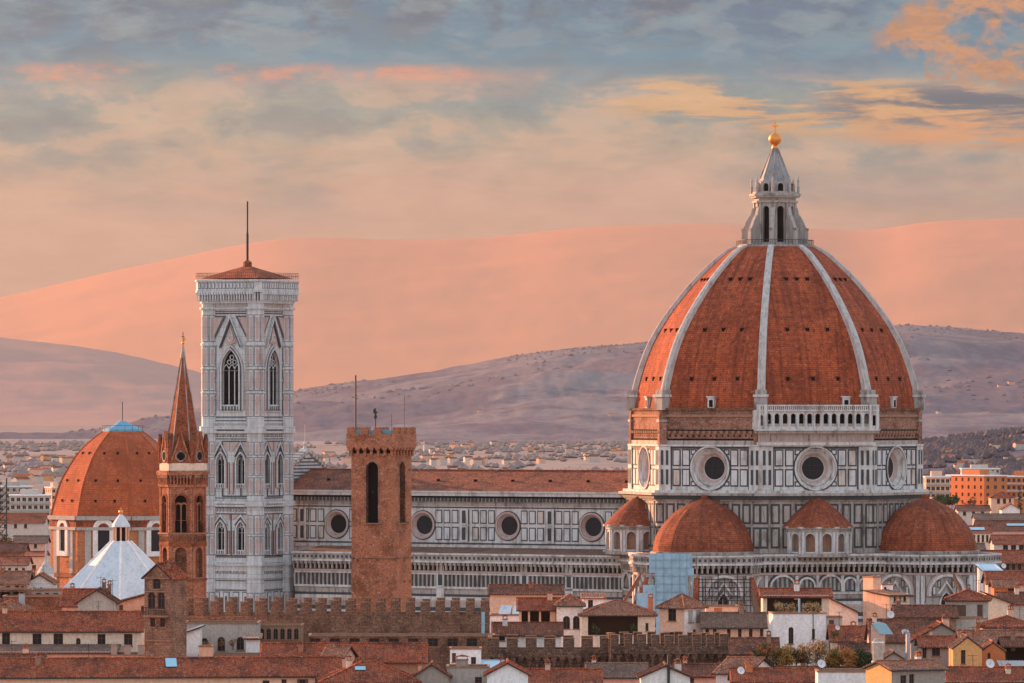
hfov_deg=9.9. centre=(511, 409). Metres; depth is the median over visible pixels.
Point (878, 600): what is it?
house
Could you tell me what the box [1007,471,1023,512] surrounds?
apartment block
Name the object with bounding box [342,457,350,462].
house
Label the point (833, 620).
house
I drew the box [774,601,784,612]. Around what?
climbing plant
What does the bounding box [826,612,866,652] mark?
house
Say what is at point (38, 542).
house
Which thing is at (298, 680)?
window
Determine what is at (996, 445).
house
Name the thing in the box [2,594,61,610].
brick building
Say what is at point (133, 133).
sky
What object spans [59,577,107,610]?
house
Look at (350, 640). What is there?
window
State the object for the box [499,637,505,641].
window
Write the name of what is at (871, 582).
house
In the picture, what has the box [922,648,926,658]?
window
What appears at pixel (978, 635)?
house
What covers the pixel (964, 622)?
house
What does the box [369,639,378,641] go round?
window
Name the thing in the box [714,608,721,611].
window
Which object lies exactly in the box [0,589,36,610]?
house
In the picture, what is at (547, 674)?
house
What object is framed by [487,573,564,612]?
house
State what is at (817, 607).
climbing plant
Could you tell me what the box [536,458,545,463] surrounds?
house
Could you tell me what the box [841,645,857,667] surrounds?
shrub
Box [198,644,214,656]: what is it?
house
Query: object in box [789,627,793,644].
window
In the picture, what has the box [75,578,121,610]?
house
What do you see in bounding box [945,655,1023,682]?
house
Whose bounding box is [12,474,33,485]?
house
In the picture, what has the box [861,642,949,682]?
house
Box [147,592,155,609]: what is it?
window
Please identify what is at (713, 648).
crenellated palace
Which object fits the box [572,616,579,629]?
window
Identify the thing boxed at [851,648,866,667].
shrub
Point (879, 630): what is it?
roof hut
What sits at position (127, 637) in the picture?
window
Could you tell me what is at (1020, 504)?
cypress
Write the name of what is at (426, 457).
house
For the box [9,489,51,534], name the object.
apartment block
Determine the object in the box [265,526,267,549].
window
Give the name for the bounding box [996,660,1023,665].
house
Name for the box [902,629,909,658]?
vent pipe
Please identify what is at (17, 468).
woodland
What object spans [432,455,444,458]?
house
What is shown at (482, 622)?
downpipe
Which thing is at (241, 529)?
window
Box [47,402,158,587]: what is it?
domed chapel
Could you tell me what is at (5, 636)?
window
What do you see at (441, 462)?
house
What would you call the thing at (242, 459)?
window
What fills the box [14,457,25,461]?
house
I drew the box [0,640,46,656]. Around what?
house
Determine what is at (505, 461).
house
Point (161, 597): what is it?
window
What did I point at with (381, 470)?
brick tower
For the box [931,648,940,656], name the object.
window
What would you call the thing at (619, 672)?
house
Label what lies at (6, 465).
house
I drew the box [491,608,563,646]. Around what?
house
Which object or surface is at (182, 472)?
church tower
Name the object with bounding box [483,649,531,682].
house
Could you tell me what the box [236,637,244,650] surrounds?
window
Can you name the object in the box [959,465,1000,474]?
apartment block
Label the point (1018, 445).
house
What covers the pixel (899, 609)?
house
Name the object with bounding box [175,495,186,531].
window
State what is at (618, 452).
house
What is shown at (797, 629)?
house
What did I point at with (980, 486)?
apartment block
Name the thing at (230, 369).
window
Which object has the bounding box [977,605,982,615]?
window
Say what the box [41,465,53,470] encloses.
house
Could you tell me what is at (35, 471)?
house
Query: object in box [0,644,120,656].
house
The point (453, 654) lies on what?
window
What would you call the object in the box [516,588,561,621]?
house
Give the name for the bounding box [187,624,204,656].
house
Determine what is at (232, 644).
potted plant
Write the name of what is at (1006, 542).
house
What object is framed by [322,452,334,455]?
house
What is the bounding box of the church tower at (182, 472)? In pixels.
[156,336,209,611]
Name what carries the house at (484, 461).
on the ground
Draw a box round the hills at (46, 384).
[0,337,201,425]
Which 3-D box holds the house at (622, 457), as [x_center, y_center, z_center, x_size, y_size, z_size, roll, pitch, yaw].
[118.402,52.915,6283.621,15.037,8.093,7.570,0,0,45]
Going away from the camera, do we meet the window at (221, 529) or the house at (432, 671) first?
the house at (432, 671)
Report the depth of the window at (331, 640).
878.13 m
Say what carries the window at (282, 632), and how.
in the loggia
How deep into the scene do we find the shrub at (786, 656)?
847.05 m
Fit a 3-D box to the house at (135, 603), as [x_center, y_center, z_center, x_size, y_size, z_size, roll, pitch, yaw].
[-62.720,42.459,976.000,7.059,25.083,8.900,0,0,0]
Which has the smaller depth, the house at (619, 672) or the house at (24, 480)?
the house at (619, 672)
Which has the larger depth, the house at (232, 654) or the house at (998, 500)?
the house at (998, 500)
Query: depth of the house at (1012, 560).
1242.22 m
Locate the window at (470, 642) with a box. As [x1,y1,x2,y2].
[467,639,476,645]
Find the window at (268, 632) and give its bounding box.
[266,629,270,638]
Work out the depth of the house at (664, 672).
792.00 m
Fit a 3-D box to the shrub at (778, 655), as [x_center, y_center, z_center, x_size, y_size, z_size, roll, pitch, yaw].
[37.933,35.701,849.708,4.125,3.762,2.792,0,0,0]
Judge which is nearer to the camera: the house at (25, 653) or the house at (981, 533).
the house at (25, 653)
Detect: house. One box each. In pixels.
[0,513,48,540]
[0,542,29,555]
[0,556,33,569]
[0,557,32,586]
[0,587,31,602]
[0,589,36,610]
[0,601,143,651]
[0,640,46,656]
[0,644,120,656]
[0,644,342,682]
[3,464,13,467]
[6,457,13,462]
[11,476,29,485]
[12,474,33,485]
[13,535,50,562]
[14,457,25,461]
[20,461,28,465]
[24,551,49,575]
[29,468,49,474]
[29,568,59,588]
[31,584,60,593]
[34,477,42,483]
[41,455,48,460]
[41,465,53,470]
[41,474,53,480]
[43,459,49,464]
[51,466,61,471]
[56,475,62,480]
[59,457,69,463]
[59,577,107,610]
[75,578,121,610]
[119,594,143,610]
[187,620,260,652]
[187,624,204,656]
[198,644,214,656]
[198,653,258,656]
[243,633,262,652]
[259,636,428,673]
[316,646,421,682]
[320,644,358,666]
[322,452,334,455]
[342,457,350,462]
[411,652,452,682]
[420,455,432,460]
[423,445,432,450]
[429,458,438,464]
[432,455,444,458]
[436,459,447,465]
[446,654,489,682]
[447,457,457,462]
[449,444,458,448]
[449,646,481,663]
[453,454,469,459]
[460,444,470,447]
[463,456,472,461]
[470,458,481,464]
[475,457,487,464]
[481,660,503,668]
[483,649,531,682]
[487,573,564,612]
[489,605,518,632]
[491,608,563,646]
[502,459,510,463]
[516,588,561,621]
[525,659,602,682]
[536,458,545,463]
[538,453,552,457]
[553,593,585,646]
[565,447,573,451]
[577,593,657,646]
[580,593,606,608]
[584,648,648,682]
[589,454,599,461]
[616,450,623,454]
[616,456,627,459]
[636,652,692,682]
[655,593,708,634]
[672,652,720,682]
[699,600,767,636]
[705,605,737,611]
[711,652,774,682]
[727,653,825,682]
[728,630,779,665]
[756,580,833,636]
[768,599,826,665]
[814,659,865,682]
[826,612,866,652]
[826,616,842,665]
[829,598,860,624]
[837,632,870,665]
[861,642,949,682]
[862,576,881,624]
[863,589,913,617]
[864,604,939,657]
[881,583,893,589]
[883,648,905,659]
[891,597,958,630]
[905,614,955,658]
[914,626,955,665]
[929,497,957,509]
[941,454,954,458]
[942,579,992,619]
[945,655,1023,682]
[948,627,982,665]
[954,505,990,524]
[955,618,1023,644]
[956,460,969,468]
[956,616,987,628]
[961,459,979,463]
[968,525,992,549]
[971,513,1023,523]
[973,520,1023,533]
[974,564,1002,592]
[974,605,1023,628]
[976,543,985,549]
[979,591,1012,618]
[980,550,1023,570]
[980,638,1005,665]
[981,563,1023,593]
[987,491,1015,512]
[988,534,1023,549]
[988,578,1019,594]
[989,443,999,448]
[994,584,1023,619]
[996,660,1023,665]
[997,628,1023,660]
[998,502,1020,512]
[1012,442,1023,449]
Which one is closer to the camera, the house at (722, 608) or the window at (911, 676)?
the window at (911, 676)
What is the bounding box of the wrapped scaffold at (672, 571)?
[636,552,693,633]
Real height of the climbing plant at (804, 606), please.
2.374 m
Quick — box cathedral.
[292,121,1001,633]
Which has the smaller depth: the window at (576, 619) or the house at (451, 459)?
the window at (576, 619)
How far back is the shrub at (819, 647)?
847.26 m
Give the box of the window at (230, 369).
[223,351,237,404]
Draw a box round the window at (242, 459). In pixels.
[238,455,243,483]
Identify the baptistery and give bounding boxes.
[63,508,154,599]
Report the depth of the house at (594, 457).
6202.56 m
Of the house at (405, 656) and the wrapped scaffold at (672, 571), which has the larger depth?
the wrapped scaffold at (672, 571)
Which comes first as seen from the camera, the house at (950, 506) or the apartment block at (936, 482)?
the house at (950, 506)
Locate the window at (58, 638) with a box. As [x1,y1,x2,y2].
[54,634,62,643]
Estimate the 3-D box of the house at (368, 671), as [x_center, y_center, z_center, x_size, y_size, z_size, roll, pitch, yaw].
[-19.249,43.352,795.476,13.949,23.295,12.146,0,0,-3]
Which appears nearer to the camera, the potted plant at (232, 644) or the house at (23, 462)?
the potted plant at (232, 644)
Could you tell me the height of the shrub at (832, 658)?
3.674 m
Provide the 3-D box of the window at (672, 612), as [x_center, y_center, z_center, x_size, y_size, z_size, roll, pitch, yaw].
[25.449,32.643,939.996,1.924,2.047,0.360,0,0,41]
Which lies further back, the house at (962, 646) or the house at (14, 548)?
the house at (14, 548)
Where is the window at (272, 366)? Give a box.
[269,353,276,404]
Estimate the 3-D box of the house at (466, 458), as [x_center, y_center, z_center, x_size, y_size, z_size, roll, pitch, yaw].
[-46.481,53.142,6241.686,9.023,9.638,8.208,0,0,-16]
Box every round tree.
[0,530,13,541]
[961,497,975,504]
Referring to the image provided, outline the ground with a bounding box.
[0,426,627,565]
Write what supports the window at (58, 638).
in the house at (122, 628)
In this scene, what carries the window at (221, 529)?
in the bell tower at (247, 368)
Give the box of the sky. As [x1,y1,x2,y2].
[0,0,1023,296]
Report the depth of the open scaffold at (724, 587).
1136.04 m
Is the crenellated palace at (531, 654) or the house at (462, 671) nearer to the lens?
the house at (462, 671)
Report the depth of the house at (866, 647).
894.78 m
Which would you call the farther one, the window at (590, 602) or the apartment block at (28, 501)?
the apartment block at (28, 501)
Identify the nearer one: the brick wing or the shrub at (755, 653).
the shrub at (755, 653)
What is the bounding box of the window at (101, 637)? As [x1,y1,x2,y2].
[98,634,104,643]
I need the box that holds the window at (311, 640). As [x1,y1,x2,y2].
[310,639,319,641]
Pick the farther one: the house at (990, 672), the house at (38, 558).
the house at (38, 558)
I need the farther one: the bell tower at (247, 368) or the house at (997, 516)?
the house at (997, 516)
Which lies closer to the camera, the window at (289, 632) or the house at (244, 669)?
the house at (244, 669)
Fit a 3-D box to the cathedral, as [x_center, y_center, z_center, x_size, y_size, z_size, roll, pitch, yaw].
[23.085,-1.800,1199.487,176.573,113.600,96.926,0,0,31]
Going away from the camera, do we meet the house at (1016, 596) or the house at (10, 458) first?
the house at (1016, 596)
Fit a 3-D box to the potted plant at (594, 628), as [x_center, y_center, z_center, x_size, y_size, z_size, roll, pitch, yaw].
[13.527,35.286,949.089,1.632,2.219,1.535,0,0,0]
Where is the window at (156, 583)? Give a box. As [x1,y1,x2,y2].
[151,579,160,589]
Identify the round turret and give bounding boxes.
[37,546,54,577]
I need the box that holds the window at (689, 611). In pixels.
[688,610,693,622]
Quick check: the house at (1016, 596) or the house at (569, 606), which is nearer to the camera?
the house at (569, 606)
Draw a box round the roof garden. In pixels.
[778,666,860,668]
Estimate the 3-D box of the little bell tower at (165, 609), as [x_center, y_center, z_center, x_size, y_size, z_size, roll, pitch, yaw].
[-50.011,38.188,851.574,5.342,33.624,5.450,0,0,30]
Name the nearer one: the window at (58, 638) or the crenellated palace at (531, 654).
the crenellated palace at (531, 654)
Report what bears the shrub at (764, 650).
on the roof garden
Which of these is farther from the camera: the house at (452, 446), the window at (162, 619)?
the house at (452, 446)
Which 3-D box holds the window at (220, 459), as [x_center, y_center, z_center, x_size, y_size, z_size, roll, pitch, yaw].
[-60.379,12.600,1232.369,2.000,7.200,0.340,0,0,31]
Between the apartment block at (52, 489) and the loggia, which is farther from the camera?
the apartment block at (52, 489)
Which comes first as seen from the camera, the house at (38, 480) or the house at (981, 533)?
the house at (981, 533)
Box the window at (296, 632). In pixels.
[294,629,298,638]
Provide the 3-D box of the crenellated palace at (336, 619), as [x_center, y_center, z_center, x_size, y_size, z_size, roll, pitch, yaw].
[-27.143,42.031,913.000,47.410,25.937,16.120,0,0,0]
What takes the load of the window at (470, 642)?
in the brick wing
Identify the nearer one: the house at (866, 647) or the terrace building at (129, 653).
the terrace building at (129, 653)
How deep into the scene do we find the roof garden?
853.75 m
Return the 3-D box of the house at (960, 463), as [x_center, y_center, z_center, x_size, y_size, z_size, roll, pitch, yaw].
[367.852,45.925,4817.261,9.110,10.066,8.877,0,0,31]
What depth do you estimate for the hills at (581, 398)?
12608.05 m
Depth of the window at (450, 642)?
878.13 m
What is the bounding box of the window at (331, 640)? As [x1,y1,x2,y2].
[330,639,339,641]
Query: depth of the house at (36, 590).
1000.00 m
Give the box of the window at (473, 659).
[471,657,475,663]
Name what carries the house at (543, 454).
on the ground
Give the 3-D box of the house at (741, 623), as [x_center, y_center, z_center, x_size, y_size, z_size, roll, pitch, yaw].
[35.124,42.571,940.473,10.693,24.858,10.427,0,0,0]
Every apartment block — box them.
[0,482,32,512]
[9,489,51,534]
[44,482,57,519]
[923,471,950,496]
[945,470,1008,504]
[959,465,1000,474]
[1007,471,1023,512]
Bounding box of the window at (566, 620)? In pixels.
[563,616,570,629]
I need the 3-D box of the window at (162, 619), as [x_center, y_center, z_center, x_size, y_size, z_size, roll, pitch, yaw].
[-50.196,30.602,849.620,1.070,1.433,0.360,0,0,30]
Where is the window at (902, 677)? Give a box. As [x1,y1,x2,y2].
[900,675,905,682]
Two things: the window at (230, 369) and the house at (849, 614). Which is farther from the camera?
the window at (230, 369)
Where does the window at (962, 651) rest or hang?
in the house at (962, 646)
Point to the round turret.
(48, 570)
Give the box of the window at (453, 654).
[451,653,455,662]
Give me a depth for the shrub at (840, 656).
849.10 m
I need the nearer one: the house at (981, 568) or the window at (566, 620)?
the window at (566, 620)
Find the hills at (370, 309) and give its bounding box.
[0,218,1023,390]
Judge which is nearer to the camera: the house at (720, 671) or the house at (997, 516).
the house at (720, 671)
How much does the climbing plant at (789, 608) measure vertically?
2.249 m
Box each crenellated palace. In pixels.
[187,597,489,641]
[488,634,607,667]
[606,631,727,667]
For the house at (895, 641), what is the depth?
906.39 m
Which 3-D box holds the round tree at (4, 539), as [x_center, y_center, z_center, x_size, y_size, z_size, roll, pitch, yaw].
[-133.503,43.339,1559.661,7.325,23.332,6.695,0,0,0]
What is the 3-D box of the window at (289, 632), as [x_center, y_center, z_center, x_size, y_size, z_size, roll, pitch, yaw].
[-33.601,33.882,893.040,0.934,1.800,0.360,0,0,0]
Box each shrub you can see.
[749,650,761,655]
[756,642,776,660]
[768,646,783,666]
[776,643,795,666]
[788,647,807,666]
[796,639,814,666]
[810,639,827,666]
[825,646,841,667]
[830,631,838,638]
[830,651,843,667]
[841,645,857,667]
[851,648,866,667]
[858,648,872,664]
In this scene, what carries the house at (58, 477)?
on the hills at (1017, 453)
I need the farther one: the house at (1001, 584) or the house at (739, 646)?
the house at (1001, 584)
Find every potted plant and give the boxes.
[228,639,237,646]
[591,623,599,633]
[629,623,637,631]
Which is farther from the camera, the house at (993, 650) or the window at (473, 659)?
the house at (993, 650)
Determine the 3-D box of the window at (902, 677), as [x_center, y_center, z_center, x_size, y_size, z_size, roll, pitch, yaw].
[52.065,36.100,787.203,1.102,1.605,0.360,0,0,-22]
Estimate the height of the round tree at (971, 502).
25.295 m
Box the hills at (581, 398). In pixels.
[0,325,1023,445]
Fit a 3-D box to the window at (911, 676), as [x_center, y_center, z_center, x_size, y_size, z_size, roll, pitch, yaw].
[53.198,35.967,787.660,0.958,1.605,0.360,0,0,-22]
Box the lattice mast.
[0,478,6,541]
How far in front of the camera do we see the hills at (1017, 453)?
5034.92 m
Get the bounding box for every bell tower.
[141,560,189,656]
[195,201,299,611]
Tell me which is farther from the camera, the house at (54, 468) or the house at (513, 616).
the house at (54, 468)
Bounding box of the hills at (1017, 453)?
[23,434,1023,472]
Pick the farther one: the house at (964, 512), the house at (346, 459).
the house at (346, 459)
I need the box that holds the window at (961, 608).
[957,605,965,615]
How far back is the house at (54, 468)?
5108.73 m
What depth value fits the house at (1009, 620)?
906.20 m
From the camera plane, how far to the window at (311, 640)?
878.13 m
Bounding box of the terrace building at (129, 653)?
[110,645,143,656]
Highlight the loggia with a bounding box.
[261,623,303,641]
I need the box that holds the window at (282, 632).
[280,629,284,638]
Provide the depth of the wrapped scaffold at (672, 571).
1138.05 m
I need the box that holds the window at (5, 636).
[2,633,9,643]
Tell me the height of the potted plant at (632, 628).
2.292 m
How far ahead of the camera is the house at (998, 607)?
975.00 m
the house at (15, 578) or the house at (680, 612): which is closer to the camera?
the house at (680, 612)
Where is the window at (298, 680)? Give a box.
[297,679,307,682]
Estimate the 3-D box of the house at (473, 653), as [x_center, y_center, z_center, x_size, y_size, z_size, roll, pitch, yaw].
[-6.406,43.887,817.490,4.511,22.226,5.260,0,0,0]
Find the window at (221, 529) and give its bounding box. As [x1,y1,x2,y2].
[218,523,223,549]
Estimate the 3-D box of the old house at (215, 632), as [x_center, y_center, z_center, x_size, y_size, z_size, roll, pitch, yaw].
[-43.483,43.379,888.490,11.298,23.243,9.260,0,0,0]
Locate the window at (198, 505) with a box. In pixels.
[196,497,200,531]
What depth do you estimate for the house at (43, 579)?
1015.00 m
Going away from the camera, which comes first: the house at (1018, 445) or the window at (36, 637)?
the window at (36, 637)
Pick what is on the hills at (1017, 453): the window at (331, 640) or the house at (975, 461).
the house at (975, 461)
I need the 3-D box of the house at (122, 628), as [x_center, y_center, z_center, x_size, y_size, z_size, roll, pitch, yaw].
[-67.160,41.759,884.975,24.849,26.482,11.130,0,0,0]
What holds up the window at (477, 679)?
in the house at (462, 671)
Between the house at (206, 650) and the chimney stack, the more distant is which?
the house at (206, 650)
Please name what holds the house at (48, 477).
on the hills at (1017, 453)
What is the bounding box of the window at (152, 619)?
[149,618,155,627]
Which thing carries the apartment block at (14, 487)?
on the ground
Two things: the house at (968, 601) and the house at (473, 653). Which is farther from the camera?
the house at (968, 601)
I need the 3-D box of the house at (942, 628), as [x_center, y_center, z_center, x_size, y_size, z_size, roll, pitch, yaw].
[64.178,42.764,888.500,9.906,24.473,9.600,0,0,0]
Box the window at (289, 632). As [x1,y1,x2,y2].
[287,629,291,638]
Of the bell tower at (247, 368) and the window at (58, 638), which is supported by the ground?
the bell tower at (247, 368)
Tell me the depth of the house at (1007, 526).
1753.26 m
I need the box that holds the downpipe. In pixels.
[481,612,484,632]
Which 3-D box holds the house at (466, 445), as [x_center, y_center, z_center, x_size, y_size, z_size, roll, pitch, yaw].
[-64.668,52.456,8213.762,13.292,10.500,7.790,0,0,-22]
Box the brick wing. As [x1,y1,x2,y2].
[308,633,494,669]
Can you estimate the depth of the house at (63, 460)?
5675.14 m
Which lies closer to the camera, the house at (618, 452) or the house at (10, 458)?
the house at (10, 458)
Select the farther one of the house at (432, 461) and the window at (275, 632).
the house at (432, 461)
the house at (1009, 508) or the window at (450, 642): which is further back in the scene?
the house at (1009, 508)
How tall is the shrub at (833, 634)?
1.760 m
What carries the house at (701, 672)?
on the ground
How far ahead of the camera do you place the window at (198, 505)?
959.03 m
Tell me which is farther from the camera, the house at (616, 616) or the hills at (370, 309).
the hills at (370, 309)
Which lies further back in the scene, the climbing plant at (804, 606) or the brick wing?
the climbing plant at (804, 606)
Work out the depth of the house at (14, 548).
1352.07 m
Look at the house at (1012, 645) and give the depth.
844.60 m
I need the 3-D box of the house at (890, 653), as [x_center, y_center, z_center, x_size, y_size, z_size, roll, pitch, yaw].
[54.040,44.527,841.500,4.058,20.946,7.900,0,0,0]
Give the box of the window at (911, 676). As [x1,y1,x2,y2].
[909,674,913,682]
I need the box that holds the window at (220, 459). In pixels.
[218,455,223,482]
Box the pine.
[932,493,960,508]
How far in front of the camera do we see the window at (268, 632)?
893.26 m
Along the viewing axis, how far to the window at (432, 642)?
878.13 m
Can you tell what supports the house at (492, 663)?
on the ground
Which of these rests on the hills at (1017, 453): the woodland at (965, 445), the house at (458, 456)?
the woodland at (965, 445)
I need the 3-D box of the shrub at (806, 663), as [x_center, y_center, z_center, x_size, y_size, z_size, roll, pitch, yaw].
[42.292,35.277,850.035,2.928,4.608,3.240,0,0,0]
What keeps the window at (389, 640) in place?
in the brick wing
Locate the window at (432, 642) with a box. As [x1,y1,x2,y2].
[428,639,437,645]
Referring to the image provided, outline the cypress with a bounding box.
[1017,485,1022,512]
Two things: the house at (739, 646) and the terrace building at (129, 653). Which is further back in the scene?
the house at (739, 646)
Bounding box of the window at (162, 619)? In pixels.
[159,618,164,627]
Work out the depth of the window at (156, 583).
850.28 m
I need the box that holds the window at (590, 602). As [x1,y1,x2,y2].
[588,600,592,607]
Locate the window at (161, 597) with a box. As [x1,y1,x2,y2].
[157,592,164,609]
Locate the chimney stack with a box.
[872,638,883,661]
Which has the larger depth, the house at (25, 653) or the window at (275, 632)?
the window at (275, 632)
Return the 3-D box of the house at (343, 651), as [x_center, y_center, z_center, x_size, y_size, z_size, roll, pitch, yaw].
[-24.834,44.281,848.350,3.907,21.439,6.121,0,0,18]
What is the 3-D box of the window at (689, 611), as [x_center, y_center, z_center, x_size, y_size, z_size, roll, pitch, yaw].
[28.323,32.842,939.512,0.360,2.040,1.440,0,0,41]
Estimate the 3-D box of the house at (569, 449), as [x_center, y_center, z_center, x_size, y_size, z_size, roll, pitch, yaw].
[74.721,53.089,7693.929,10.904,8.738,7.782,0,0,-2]
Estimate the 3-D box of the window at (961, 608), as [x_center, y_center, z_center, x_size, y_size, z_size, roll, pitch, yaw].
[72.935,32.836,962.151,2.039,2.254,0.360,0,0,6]
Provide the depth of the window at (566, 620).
956.23 m
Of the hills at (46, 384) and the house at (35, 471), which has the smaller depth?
the house at (35, 471)
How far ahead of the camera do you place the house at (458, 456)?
6454.46 m
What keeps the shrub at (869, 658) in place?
on the roof garden
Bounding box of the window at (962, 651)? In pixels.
[960,650,965,664]
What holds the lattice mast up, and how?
on the ground
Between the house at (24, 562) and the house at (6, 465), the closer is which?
the house at (24, 562)
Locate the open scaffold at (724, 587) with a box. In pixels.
[698,573,751,611]
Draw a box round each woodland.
[0,439,934,484]
[13,323,1023,440]
[922,426,1023,475]
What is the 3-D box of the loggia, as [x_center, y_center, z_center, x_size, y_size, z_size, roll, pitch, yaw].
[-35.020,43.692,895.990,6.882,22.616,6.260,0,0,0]
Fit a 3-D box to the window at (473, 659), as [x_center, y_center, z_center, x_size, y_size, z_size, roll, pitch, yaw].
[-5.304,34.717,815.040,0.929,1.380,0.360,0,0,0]
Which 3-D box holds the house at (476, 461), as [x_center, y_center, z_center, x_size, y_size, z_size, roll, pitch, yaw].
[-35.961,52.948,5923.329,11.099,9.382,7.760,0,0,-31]
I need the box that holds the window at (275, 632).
[273,629,277,638]
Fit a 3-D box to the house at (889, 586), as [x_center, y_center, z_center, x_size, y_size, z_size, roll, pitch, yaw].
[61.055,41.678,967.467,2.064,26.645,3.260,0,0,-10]
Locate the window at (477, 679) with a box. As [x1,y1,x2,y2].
[475,677,481,682]
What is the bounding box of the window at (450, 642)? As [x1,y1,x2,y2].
[447,639,457,645]
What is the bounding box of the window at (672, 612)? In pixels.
[667,609,676,621]
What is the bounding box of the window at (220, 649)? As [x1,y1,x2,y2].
[217,637,225,651]
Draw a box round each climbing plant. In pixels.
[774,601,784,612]
[783,603,797,612]
[801,602,812,611]
[811,602,821,611]
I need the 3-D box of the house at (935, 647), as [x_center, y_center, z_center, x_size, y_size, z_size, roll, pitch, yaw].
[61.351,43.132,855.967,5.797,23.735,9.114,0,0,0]
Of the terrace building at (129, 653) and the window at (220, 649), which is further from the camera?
the window at (220, 649)
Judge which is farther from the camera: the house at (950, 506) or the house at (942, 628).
the house at (950, 506)
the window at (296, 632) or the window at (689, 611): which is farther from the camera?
the window at (689, 611)
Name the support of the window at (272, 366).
in the bell tower at (247, 368)
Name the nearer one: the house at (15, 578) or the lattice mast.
the house at (15, 578)
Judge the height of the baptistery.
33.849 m
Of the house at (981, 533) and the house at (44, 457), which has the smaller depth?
the house at (981, 533)
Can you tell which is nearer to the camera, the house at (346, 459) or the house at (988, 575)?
the house at (988, 575)
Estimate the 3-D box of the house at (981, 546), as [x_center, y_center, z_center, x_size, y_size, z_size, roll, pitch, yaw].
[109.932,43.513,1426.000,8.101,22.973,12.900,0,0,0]
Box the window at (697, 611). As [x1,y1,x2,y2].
[696,610,699,622]
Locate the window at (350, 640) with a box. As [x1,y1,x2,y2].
[349,639,359,641]
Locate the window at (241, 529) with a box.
[238,523,243,549]
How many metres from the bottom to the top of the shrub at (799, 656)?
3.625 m
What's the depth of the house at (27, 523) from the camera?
1700.00 m
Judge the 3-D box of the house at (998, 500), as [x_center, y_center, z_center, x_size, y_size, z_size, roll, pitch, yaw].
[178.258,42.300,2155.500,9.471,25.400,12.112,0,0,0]
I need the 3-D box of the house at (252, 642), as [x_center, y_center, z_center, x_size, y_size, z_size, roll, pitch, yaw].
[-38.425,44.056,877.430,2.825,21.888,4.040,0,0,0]
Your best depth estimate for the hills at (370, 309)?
32143.04 m
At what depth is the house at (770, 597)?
964.49 m
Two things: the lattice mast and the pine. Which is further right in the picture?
the pine
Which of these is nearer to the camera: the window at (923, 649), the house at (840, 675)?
the house at (840, 675)
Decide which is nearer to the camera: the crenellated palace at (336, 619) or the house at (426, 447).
the crenellated palace at (336, 619)
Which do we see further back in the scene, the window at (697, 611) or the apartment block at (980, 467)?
the apartment block at (980, 467)
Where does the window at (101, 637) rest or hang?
in the house at (122, 628)
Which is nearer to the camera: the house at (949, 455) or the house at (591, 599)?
the house at (591, 599)
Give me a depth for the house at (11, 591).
993.00 m
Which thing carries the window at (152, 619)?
in the little bell tower at (165, 609)
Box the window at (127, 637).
[123,634,132,646]
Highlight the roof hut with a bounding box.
[871,622,892,661]
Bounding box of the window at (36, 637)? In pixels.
[33,634,40,643]
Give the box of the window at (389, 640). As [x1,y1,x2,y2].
[388,639,398,641]
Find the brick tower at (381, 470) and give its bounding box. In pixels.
[346,375,415,611]
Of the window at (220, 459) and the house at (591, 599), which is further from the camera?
the window at (220, 459)
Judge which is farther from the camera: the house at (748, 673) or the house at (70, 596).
the house at (70, 596)
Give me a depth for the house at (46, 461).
5509.93 m

